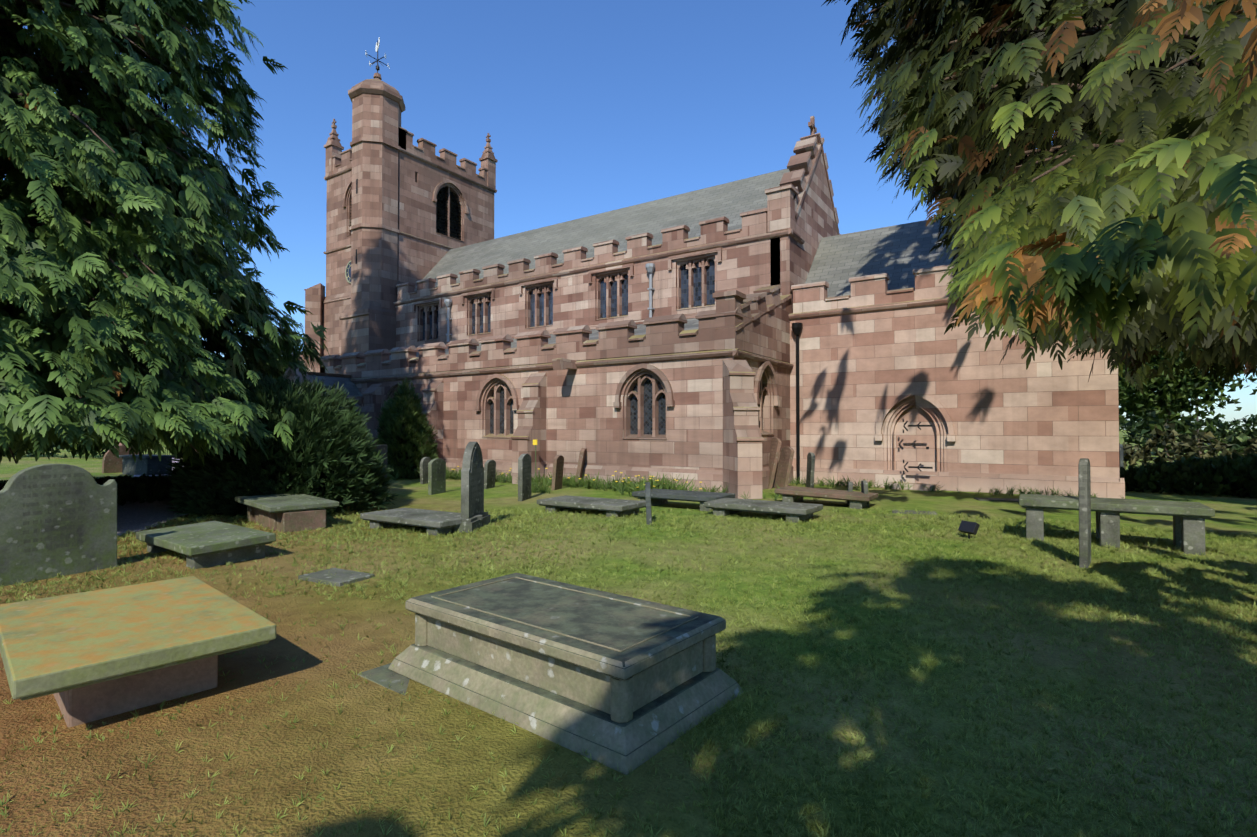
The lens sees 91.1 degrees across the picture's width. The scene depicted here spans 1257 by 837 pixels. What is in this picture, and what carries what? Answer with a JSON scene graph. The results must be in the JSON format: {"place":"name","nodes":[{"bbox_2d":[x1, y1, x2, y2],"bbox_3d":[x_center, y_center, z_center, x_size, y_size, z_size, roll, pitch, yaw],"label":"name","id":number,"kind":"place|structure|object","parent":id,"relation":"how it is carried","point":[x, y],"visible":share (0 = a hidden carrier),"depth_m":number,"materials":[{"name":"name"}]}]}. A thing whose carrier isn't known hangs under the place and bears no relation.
{"place":"outdoors","nodes":[
{"label":"outdoors","id":0,"kind":"place"},
{"bbox_2d":[117,458,189,535],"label":"gravel path","id":1,"kind":"structure","parent":0,"point":[135,516],"depth_m":12.05,"materials":[{"name":"grey gravel"}]},
{"bbox_2d":[300,73,497,371],"bbox_3d":[-13.218,-7.393,34.522,8.178,19.300,8.357,-1,-1,34],"label":"tower stone trim","id":2,"kind":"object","parent":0,"point":[382,138],"visible":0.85,"depth_m":29.82,"materials":[{"name":"brown stone"}]},
{"bbox_2d":[365,37,389,72],"bbox_3d":[-12.480,-17.982,30.691,1.093,1.740,0.930,-5,-5,79],"label":"weather vane","id":3,"kind":"object","parent":2,"relation":"on","point":[376,49],"visible":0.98,"depth_m":30.67,"materials":[{"name":"silver metal"}]},
{"bbox_2d":[322,152,493,355],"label":"church tower","id":4,"kind":"structure","parent":0,"point":[419,181],"depth_m":32.94,"materials":[{"name":"brown stone"}]},
{"bbox_2d":[345,261,350,282],"bbox_3d":[-14.530,-7.729,32.485,1.221,1.221,0.091,-1,-1,34],"label":"clock face","id":5,"kind":"object","parent":4,"relation":"attached to","point":[348,273],"visible":0.44,"depth_m":32.66},
{"bbox_2d":[351,350,789,469],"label":"church aisle walls","id":6,"kind":"structure","parent":0,"point":[581,412],"depth_m":18.01,"materials":[{"name":"pink stone"}]},
{"bbox_2d":[395,237,779,346],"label":"clerestory wall","id":7,"kind":"structure","parent":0,"point":[745,268],"depth_m":23.47,"materials":[{"name":"brown stone"}]},
{"bbox_2d":[0,430,1256,836],"bbox_3d":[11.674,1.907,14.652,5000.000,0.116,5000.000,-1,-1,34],"label":"ground","id":8,"kind":"structure","parent":0,"point":[456,774],"depth_m":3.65,"materials":[{"name":"green plant"}]},
{"bbox_2d":[0,464,116,585],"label":"headstone","id":9,"kind":"object","parent":8,"relation":"on","point":[55,519],"visible":0.94,"depth_m":6.89,"materials":[{"name":"grey stone"}]},
{"bbox_2d":[0,473,175,505],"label":"ivy ground","id":10,"kind":"structure","parent":8,"relation":"on","point":[141,488],"depth_m":14.15,"materials":[{"name":"green plant"}]},
{"bbox_2d":[102,445,138,472],"bbox_3d":[-19.546,1.572,23.841,0.140,1.100,1.250,3,0,28],"label":"round headstone","id":11,"kind":"object","parent":8,"relation":"on","point":[111,463],"visible":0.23,"depth_m":23.52,"materials":[{"name":"red stone"}]},
{"bbox_2d":[53,655,217,726],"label":"table tomb supports","id":12,"kind":"object","parent":8,"relation":"on","point":[88,703],"visible":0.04,"depth_m":3.67,"materials":[{"name":"stone"}]},
{"bbox_2d":[0,576,275,700],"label":"table tomb","id":13,"kind":"object","parent":12,"relation":"on","point":[53,645],"visible":1,"depth_m":3.81,"materials":[{"name":"yellow stone"}]},
{"bbox_2d":[119,454,174,474],"bbox_3d":[-17.763,1.728,22.762,2.000,0.750,0.960,-1,-1,28],"label":"chest tomb","id":14,"kind":"object","parent":8,"relation":"on","point":[146,465],"visible":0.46,"depth_m":22.36,"materials":[{"name":"stone"}]},
{"bbox_2d":[0,0,328,465],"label":"cypress","id":15,"kind":"object","parent":8,"relation":"on","point":[193,291],"depth_m":10.70,"materials":[{"name":"green plant"}]},
{"bbox_2d":[147,543,264,568],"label":"ledger supports","id":16,"kind":"object","parent":8,"relation":"on","point":[235,556],"visible":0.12,"depth_m":7.63,"materials":[{"name":"grey stone"}]},
{"bbox_2d":[136,521,275,556],"bbox_3d":[-5.568,1.559,8.094,1.900,0.125,0.950,-1,1,36],"label":"ledger","id":17,"kind":"object","parent":16,"relation":"on","point":[201,539],"visible":1,"depth_m":7.81,"materials":[{"name":"green stone"}]},
{"bbox_2d":[242,342,286,380],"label":"tree","id":18,"kind":"object","parent":8,"relation":"on","point":[284,368],"visible":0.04,"depth_m":43.21,"materials":[{"name":"green plant"}]},
{"bbox_2d":[158,363,397,517],"bbox_3d":[-7.373,0.674,13.172,4.851,3.486,3.875,-1,-1,34],"label":"yew bush","id":19,"kind":"object","parent":8,"relation":"on","point":[332,454],"visible":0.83,"depth_m":12.02,"materials":[{"name":"green plant"}]},
{"bbox_2d":[247,506,325,532],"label":"table tomb supports","id":20,"kind":"object","parent":8,"relation":"on","point":[297,521],"visible":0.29,"depth_m":10.03,"materials":[{"name":"stone"}]},
{"bbox_2d":[235,493,338,512],"bbox_3d":[-5.968,1.455,10.729,2.100,0.105,1.050,-1,-1,45],"label":"table tomb","id":21,"kind":"object","parent":20,"relation":"on","point":[277,503],"visible":0.96,"depth_m":10.30,"materials":[{"name":"green stone"}]},
{"bbox_2d":[298,568,374,586],"bbox_3d":[-3.271,1.784,6.911,0.700,0.065,0.450,-1,-1,28],"label":"flat stone","id":22,"kind":"object","parent":8,"relation":"on","point":[327,576],"visible":0.69,"depth_m":6.83,"materials":[{"name":"grey stone"}]},
{"bbox_2d":[374,445,386,491],"bbox_3d":[-6.250,1.308,15.053,0.120,1.320,1.020,0,-1,14],"label":"plain rectangular headstone","id":23,"kind":"object","parent":8,"relation":"on","point":[383,448],"visible":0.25,"depth_m":15.38,"materials":[{"name":"stone"}]},
{"bbox_2d":[375,377,440,478],"bbox_3d":[-7.532,0.411,21.078,2.091,3.573,1.846,-1,-1,34],"label":"thuja","id":24,"kind":"object","parent":8,"relation":"on","point":[405,452],"visible":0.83,"depth_m":20.58,"materials":[{"name":"green plant"}]},
{"bbox_2d":[370,521,453,535],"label":"table tomb supports","id":25,"kind":"object","parent":8,"relation":"on","point":[374,524],"visible":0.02,"depth_m":9.66,"materials":[{"name":"grey stone"}]},
{"bbox_2d":[360,508,482,528],"bbox_3d":[-3.414,1.630,10.137,1.900,0.115,0.900,-1,-1,31],"label":"ledger","id":26,"kind":"object","parent":25,"relation":"on","point":[434,519],"visible":0.88,"depth_m":9.87,"materials":[{"name":"grey stone"}]},
{"bbox_2d":[420,457,430,483],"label":"headstone","id":27,"kind":"structure","parent":8,"relation":"on","point":[425,461],"depth_m":18.84,"materials":[{"name":"grey stone"}]},
{"bbox_2d":[428,458,445,494],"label":"headstone","id":28,"kind":"structure","parent":8,"relation":"on","point":[436,475],"depth_m":15.81,"materials":[{"name":"stone"}]},
{"bbox_2d":[453,442,489,532],"bbox_3d":[-2.544,1.130,10.083,0.300,1.503,0.920,0,-1,5],"label":"headstone","id":29,"kind":"object","parent":8,"relation":"on","point":[472,487],"visible":0.92,"depth_m":9.87,"materials":[{"name":"grey stone"}]},
{"bbox_2d":[484,460,495,488],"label":"headstone","id":30,"kind":"structure","parent":8,"relation":"on","point":[489,472],"depth_m":17.21,"materials":[{"name":"grey stone"}]},
{"bbox_2d":[518,454,530,500],"bbox_3d":[-2.445,1.394,14.548,0.110,1.130,0.720,0,-1,8],"label":"headstone","id":31,"kind":"object","parent":8,"relation":"on","point":[524,476],"visible":0.81,"depth_m":14.34,"materials":[{"name":"grey stone"}]},
{"bbox_2d":[357,573,742,774],"bbox_3d":[-0.389,1.495,3.891,2.520,0.577,1.410,-1,-1,38],"label":"chest tomb","id":32,"kind":"object","parent":8,"relation":"on","point":[625,683],"visible":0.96,"depth_m":3.56,"materials":[{"name":"grey stone"}]},
{"bbox_2d":[551,455,563,489],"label":"headstone","id":33,"kind":"structure","parent":8,"relation":"on","point":[557,472],"depth_m":16.75,"materials":[{"name":"red stone"}]},
{"bbox_2d":[284,116,840,498],"bbox_3d":[-2.846,-4.392,24.532,20.952,12.950,13.540,-1,-1,34],"label":"stone trim","id":34,"kind":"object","parent":8,"relation":"on","point":[798,215],"visible":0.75,"depth_m":19.69,"materials":[{"name":"brown stone"}]},
{"bbox_2d":[309,169,959,411],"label":"church roofs","id":35,"kind":"structure","parent":34,"relation":"attached to","point":[898,254],"depth_m":23.24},
{"bbox_2d":[452,440,701,492],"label":"wall flowers","id":36,"kind":"object","parent":8,"relation":"on","point":[535,442],"visible":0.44,"depth_m":18.18,"materials":[{"name":"yellow plant"}]},
{"bbox_2d":[575,448,586,483],"bbox_3d":[-1.393,1.445,18.181,0.120,1.170,0.700,9,-3,6],"label":"headstone","id":37,"kind":"object","parent":8,"relation":"on","point":[581,461],"visible":0.71,"depth_m":17.85,"materials":[{"name":"stone"}]},
{"bbox_2d":[546,506,638,516],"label":"table tomb supports","id":38,"kind":"object","parent":8,"relation":"on","point":[608,513],"visible":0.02,"depth_m":11.71,"materials":[{"name":"grey stone"}]},
{"bbox_2d":[537,495,645,511],"bbox_3d":[-0.712,1.653,12.010,2.000,0.115,0.950,-1,-1,32],"label":"slab","id":39,"kind":"object","parent":38,"relation":"on","point":[599,504],"visible":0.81,"depth_m":11.71,"materials":[{"name":"grey stone"}]},
{"bbox_2d":[4,407,1256,469],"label":"boundary hedges","id":40,"kind":"object","parent":8,"relation":"on","point":[1159,433],"visible":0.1,"depth_m":32.59,"materials":[{"name":"green plant"}]},
{"bbox_2d":[350,187,932,473],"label":"windows","id":41,"kind":"structure","parent":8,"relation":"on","point":[455,233],"depth_m":21.55,"materials":[{"name":"black glass"}]},
{"bbox_2d":[645,482,651,524],"bbox_3d":[0.346,1.493,10.606,0.090,0.795,0.500,-2,-1,2],"label":"stone post","id":42,"kind":"object","parent":8,"relation":"on","point":[648,503],"visible":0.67,"depth_m":10.36,"materials":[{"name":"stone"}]},
{"bbox_2d":[640,498,712,510],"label":"tomb supports","id":43,"kind":"object","parent":8,"relation":"on","point":[655,502],"visible":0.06,"depth_m":13.29,"materials":[{"name":"grey stone"}]},
{"bbox_2d":[632,489,734,501],"bbox_3d":[1.164,1.643,13.172,2.000,0.115,0.950,-1,-1,34],"label":"slab","id":44,"kind":"object","parent":43,"relation":"on","point":[685,495],"visible":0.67,"depth_m":12.88,"materials":[{"name":"stone"}]},
{"bbox_2d":[713,509,812,522],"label":"table tomb supports","id":45,"kind":"object","parent":8,"relation":"on","point":[792,518],"visible":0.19,"depth_m":11.39,"materials":[{"name":"grey stone"}]},
{"bbox_2d":[704,498,822,515],"bbox_3d":[2.527,1.656,11.637,2.000,0.115,0.950,-1,-1,35],"label":"slab","id":46,"kind":"object","parent":45,"relation":"on","point":[780,507],"visible":1,"depth_m":11.37,"materials":[{"name":"grey stone"}]},
{"bbox_2d":[768,437,781,488],"bbox_3d":[4.047,1.279,17.585,0.100,1.500,0.750,13,-3,-9],"label":"leaning headstone","id":47,"kind":"object","parent":8,"relation":"on","point":[775,450],"depth_m":17.26,"materials":[{"name":"red stone"}]},
{"bbox_2d":[774,446,793,488],"bbox_3d":[4.311,1.390,17.075,0.100,1.250,0.700,12,-3,-9],"label":"leaning headstone","id":48,"kind":"object","parent":8,"relation":"on","point":[784,466],"depth_m":16.96,"materials":[{"name":"red stone"}]},
{"bbox_2d":[806,452,814,487],"bbox_3d":[5.153,1.486,17.460,0.100,1.050,0.600,3,-1,5],"label":"gravestone","id":49,"kind":"object","parent":8,"relation":"on","point":[810,469],"visible":0.85,"depth_m":17.25,"materials":[{"name":"grey stone"}]},
{"bbox_2d":[782,495,866,508],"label":"table tomb supports","id":50,"kind":"object","parent":8,"relation":"on","point":[853,504],"visible":0.38,"depth_m":13.53,"materials":[{"name":"grey stone"}]},
{"bbox_2d":[774,486,877,501],"bbox_3d":[4.328,1.649,13.530,2.000,0.115,0.950,1,0,33],"label":"slab","id":51,"kind":"object","parent":50,"relation":"on","point":[828,493],"visible":1,"depth_m":13.26,"materials":[{"name":"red stone"}]},
{"bbox_2d":[847,482,852,504],"bbox_3d":[4.888,1.669,13.619,0.090,0.550,0.300,3,0,17],"label":"footstone","id":52,"kind":"object","parent":8,"relation":"on","point":[850,486],"visible":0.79,"depth_m":13.48,"materials":[{"name":"grey stone"}]},
{"bbox_2d":[861,480,868,506],"bbox_3d":[5.115,1.639,13.337,0.090,0.600,0.320,-3,-2,11],"label":"footstone","id":53,"kind":"object","parent":8,"relation":"on","point":[864,486],"visible":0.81,"depth_m":13.19,"materials":[{"name":"grey stone"}]},
{"bbox_2d":[892,509,935,514],"bbox_3d":[5.634,1.875,12.163,0.800,0.065,0.500,0,-1,22],"label":"flat stone","id":54,"kind":"object","parent":8,"relation":"on","point":[913,512],"visible":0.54,"depth_m":12.08,"materials":[{"name":"grey stone"}]},
{"bbox_2d":[789,265,1124,498],"bbox_3d":[10.163,-2.503,19.573,8.110,9.000,7.217,-1,-1,34],"label":"stone trim","id":55,"kind":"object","parent":8,"relation":"on","point":[871,293],"visible":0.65,"depth_m":17.26,"materials":[{"name":"brown stone"}]},
{"bbox_2d":[958,520,979,538],"bbox_3d":[5.147,1.713,9.326,0.147,0.311,0.260,0,-1,-21],"label":"floodlight","id":56,"kind":"object","parent":8,"relation":"on","point":[969,527],"visible":0.94,"depth_m":9.29,"materials":[{"name":"black plastic"}]},
{"bbox_2d":[974,497,1018,501],"bbox_3d":[8.682,1.914,14.380,1.000,0.065,0.500,0,-1,17],"label":"flat stone","id":57,"kind":"object","parent":8,"relation":"on","point":[1000,499],"visible":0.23,"depth_m":14.32,"materials":[{"name":"grey stone"}]},
{"bbox_2d":[1078,458,1090,567],"bbox_3d":[5.583,1.163,7.544,0.085,1.350,0.500,-1,-4,41],"label":"stone post","id":58,"kind":"object","parent":8,"relation":"on","point":[1084,478],"visible":0.96,"depth_m":7.37,"materials":[{"name":"grey stone"}]},
{"bbox_2d":[1026,507,1205,554],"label":"slab supports","id":59,"kind":"object","parent":8,"relation":"on","point":[1188,535],"visible":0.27,"depth_m":8.64,"materials":[{"name":"grey stone"}]},
{"bbox_2d":[1019,494,1214,517],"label":"stone slab","id":60,"kind":"structure","parent":59,"relation":"on","point":[1164,508],"depth_m":8.62,"materials":[{"name":"grey stone"}]},
{"bbox_2d":[1119,444,1123,467],"bbox_3d":[17.957,1.523,22.492,0.100,1.150,0.550,-1,-1,34],"label":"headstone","id":61,"kind":"object","parent":8,"relation":"on","point":[1120,455],"visible":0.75,"depth_m":22.28,"materials":[{"name":"stone"}]},
{"bbox_2d":[1125,391,1164,424],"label":"tree","id":62,"kind":"object","parent":8,"relation":"on","point":[1137,414],"depth_m":111.06,"materials":[{"name":"green plant"}]},
{"bbox_2d":[1118,344,1256,455],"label":"ash tree","id":63,"kind":"object","parent":8,"relation":"on","point":[1190,385],"depth_m":36.98,"materials":[{"name":"green plant"}]},
{"bbox_2d":[1119,452,1256,497],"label":"hedge","id":64,"kind":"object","parent":8,"relation":"on","point":[1235,474],"depth_m":15.65,"materials":[{"name":"green plant"}]},
{"bbox_2d":[3,0,1256,429],"label":"sky","id":65,"kind":"structure","parent":0,"point":[586,107],"materials":[{"name":"blue"}]},
{"bbox_2d":[790,303,1119,481],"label":"church chancel walls","id":66,"kind":"structure","parent":0,"point":[1044,414],"depth_m":16.75,"materials":[{"name":"pink stone"}]},
{"bbox_2d":[821,0,1256,394],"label":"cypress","id":67,"kind":"object","parent":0,"point":[1141,240],"depth_m":5.50,"materials":[{"name":"green plant"}]}
]}

